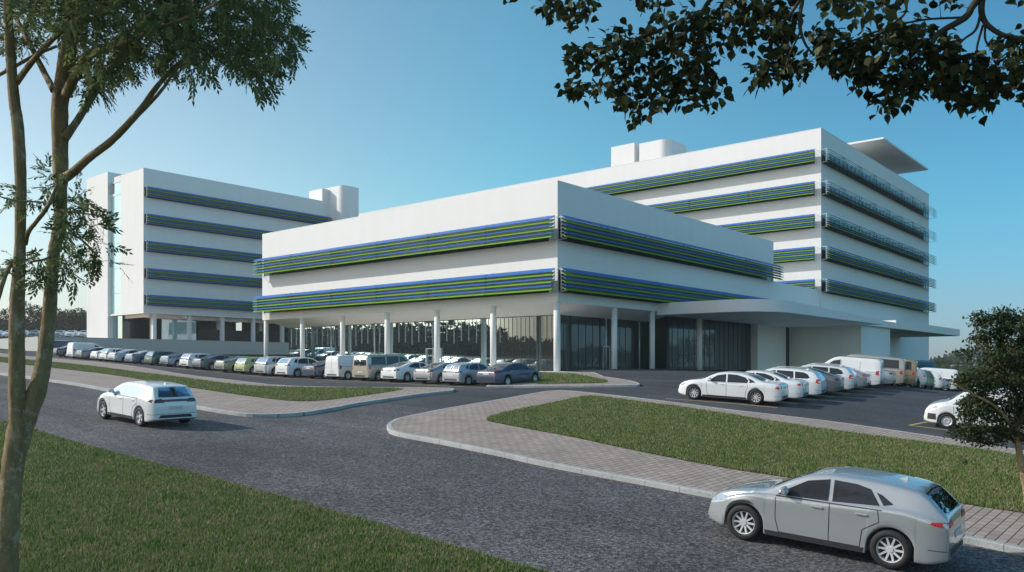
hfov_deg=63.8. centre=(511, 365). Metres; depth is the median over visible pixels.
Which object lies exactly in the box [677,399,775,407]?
bay line
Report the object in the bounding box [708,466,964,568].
driving car
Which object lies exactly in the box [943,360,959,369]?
distant tree
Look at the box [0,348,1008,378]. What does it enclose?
ground
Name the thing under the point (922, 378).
parked car
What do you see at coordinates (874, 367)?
van
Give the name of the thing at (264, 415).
kerb
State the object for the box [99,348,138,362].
parked car
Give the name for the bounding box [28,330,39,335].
parked car
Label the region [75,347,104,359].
parked car
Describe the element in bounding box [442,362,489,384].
parked car
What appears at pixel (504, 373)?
parked car
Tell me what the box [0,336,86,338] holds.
parking deck
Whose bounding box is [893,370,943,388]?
parked car
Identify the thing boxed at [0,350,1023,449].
parking lot
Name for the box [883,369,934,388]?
parked car
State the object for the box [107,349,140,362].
parked car
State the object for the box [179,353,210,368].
parked car
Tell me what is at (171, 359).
parked car
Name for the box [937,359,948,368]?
distant tree
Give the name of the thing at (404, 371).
parked car
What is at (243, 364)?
parked car
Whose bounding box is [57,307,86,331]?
distant tree
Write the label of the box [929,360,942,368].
distant tree
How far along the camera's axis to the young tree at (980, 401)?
19.63 m
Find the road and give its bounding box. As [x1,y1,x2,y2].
[0,375,1023,571]
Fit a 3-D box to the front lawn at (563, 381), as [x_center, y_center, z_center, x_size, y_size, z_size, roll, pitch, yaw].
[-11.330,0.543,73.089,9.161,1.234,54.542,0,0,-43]
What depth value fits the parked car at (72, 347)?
94.67 m
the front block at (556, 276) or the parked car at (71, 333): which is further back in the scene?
the parked car at (71, 333)
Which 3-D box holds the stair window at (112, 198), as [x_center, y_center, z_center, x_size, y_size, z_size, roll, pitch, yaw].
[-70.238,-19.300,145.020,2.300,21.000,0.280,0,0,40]
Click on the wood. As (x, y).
(949, 358)
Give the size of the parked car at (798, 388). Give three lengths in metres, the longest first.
4.892 x 2.109 x 1.454 m
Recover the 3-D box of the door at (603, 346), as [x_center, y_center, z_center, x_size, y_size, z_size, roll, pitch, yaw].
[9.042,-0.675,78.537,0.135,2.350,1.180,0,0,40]
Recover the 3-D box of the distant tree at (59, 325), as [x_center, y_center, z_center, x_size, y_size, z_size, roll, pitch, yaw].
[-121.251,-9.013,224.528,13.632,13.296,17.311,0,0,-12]
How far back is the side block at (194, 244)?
145.29 m
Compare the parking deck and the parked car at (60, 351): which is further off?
the parking deck
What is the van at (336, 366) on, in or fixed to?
on the parking lot
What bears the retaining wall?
on the ground at (287, 355)
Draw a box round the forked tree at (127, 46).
[0,0,314,571]
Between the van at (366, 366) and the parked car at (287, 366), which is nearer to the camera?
the van at (366, 366)
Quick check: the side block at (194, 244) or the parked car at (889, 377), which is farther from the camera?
the side block at (194, 244)
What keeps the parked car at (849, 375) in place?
on the parking lot
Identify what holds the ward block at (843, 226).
on the ground at (287, 355)
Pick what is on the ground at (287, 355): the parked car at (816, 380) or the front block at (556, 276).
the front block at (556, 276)
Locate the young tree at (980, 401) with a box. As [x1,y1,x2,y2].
[943,304,1023,503]
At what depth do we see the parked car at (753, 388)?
40.84 m
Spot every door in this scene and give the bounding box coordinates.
[426,348,440,363]
[603,346,609,368]
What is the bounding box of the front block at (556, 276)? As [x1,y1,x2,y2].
[252,180,894,371]
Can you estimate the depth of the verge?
43.97 m
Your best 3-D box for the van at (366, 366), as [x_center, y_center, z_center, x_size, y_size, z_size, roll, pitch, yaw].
[-9.624,0.085,62.663,2.219,1.974,5.069,1,2,40]
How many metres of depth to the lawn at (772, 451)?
27.12 m
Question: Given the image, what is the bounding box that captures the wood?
[930,346,1023,369]
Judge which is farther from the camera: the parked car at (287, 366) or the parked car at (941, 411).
the parked car at (287, 366)
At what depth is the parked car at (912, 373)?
57.86 m
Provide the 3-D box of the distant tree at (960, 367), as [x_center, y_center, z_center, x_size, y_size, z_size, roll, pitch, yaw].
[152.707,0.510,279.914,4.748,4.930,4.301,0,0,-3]
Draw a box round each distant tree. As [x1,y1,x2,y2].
[0,301,41,330]
[0,317,28,331]
[25,304,64,330]
[55,309,86,330]
[56,308,86,328]
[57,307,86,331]
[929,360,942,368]
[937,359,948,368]
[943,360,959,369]
[953,360,967,371]
[964,361,974,372]
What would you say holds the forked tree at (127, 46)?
on the lawn at (216, 526)
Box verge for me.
[2,357,400,400]
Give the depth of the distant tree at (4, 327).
220.35 m
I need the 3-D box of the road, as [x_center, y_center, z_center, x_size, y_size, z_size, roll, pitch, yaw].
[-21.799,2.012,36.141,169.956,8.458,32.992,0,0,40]
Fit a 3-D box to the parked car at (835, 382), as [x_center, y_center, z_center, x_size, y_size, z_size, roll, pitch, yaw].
[16.610,0.783,47.553,4.732,1.434,2.106,5,5,30]
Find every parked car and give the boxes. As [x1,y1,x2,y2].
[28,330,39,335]
[53,346,68,356]
[54,330,65,335]
[54,340,71,347]
[65,330,78,335]
[66,342,100,358]
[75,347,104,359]
[78,330,86,335]
[90,350,102,360]
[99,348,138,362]
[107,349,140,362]
[125,350,149,363]
[144,351,174,365]
[159,353,185,366]
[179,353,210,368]
[192,354,230,369]
[214,356,248,371]
[234,357,259,373]
[254,356,286,375]
[275,357,317,376]
[302,360,327,378]
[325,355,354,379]
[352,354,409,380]
[381,361,427,381]
[413,362,454,383]
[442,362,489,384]
[476,363,540,385]
[678,371,788,403]
[745,370,808,400]
[765,366,826,397]
[788,366,843,394]
[800,363,857,388]
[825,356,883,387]
[828,363,870,386]
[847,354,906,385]
[872,370,895,385]
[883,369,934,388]
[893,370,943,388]
[893,378,949,389]
[896,359,917,385]
[905,367,957,390]
[907,369,927,387]
[924,387,1023,435]
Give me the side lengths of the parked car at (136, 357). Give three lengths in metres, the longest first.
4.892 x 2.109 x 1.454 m
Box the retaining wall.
[0,336,288,353]
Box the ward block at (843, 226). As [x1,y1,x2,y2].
[359,128,959,368]
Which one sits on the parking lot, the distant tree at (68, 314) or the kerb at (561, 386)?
the kerb at (561, 386)
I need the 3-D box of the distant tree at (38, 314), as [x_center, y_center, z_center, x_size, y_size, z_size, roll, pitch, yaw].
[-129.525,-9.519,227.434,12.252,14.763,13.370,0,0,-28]
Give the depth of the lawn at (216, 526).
14.61 m
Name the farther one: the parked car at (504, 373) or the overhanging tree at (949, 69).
the parked car at (504, 373)
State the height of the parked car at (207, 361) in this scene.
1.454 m
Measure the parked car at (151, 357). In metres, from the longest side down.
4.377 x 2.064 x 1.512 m
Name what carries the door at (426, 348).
in the front block at (556, 276)
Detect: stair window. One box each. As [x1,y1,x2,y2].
[111,182,120,313]
[111,196,114,313]
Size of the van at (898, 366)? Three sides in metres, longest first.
5.070 x 2.219 x 1.974 m
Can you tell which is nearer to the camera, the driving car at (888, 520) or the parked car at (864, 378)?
the driving car at (888, 520)
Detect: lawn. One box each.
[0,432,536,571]
[488,396,1023,512]
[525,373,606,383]
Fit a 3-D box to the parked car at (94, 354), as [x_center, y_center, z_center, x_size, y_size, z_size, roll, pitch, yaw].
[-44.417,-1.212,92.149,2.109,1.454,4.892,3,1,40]
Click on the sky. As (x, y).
(398, 102)
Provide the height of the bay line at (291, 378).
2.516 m
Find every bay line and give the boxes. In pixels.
[55,357,482,387]
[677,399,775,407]
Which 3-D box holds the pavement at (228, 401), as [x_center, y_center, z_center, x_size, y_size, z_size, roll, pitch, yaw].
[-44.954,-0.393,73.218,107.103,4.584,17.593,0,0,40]
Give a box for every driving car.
[97,381,196,425]
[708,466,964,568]
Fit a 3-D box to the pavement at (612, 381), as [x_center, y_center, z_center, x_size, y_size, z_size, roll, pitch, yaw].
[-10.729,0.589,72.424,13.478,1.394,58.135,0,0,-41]
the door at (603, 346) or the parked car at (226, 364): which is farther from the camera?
the door at (603, 346)
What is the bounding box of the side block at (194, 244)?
[87,168,358,342]
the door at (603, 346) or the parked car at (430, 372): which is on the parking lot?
the parked car at (430, 372)
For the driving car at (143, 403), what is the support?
on the road
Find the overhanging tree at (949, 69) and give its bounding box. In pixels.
[503,0,1023,131]
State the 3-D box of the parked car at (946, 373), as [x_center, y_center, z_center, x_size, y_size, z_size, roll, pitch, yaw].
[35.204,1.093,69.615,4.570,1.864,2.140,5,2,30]
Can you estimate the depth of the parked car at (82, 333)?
171.57 m
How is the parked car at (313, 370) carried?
on the parking lot
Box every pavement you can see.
[0,353,450,412]
[391,390,1023,546]
[489,372,636,385]
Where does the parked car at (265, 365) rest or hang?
on the parking lot
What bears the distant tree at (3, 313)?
on the ground at (287, 355)
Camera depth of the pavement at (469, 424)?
26.15 m
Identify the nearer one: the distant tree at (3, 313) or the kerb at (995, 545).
the kerb at (995, 545)
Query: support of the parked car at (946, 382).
on the parking lot
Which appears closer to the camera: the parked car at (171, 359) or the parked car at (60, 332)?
the parked car at (171, 359)
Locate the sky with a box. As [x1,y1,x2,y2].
[0,0,1023,365]
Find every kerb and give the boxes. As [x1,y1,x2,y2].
[0,353,454,417]
[387,390,1023,555]
[486,372,639,387]
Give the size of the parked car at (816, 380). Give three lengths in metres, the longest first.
4.837 x 2.116 x 1.553 m
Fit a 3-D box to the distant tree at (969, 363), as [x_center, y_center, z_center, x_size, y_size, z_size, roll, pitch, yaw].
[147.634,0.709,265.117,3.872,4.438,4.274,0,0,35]
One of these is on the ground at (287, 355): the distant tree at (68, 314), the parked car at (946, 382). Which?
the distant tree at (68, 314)
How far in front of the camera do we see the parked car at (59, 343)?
103.99 m
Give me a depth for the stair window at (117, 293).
143.00 m

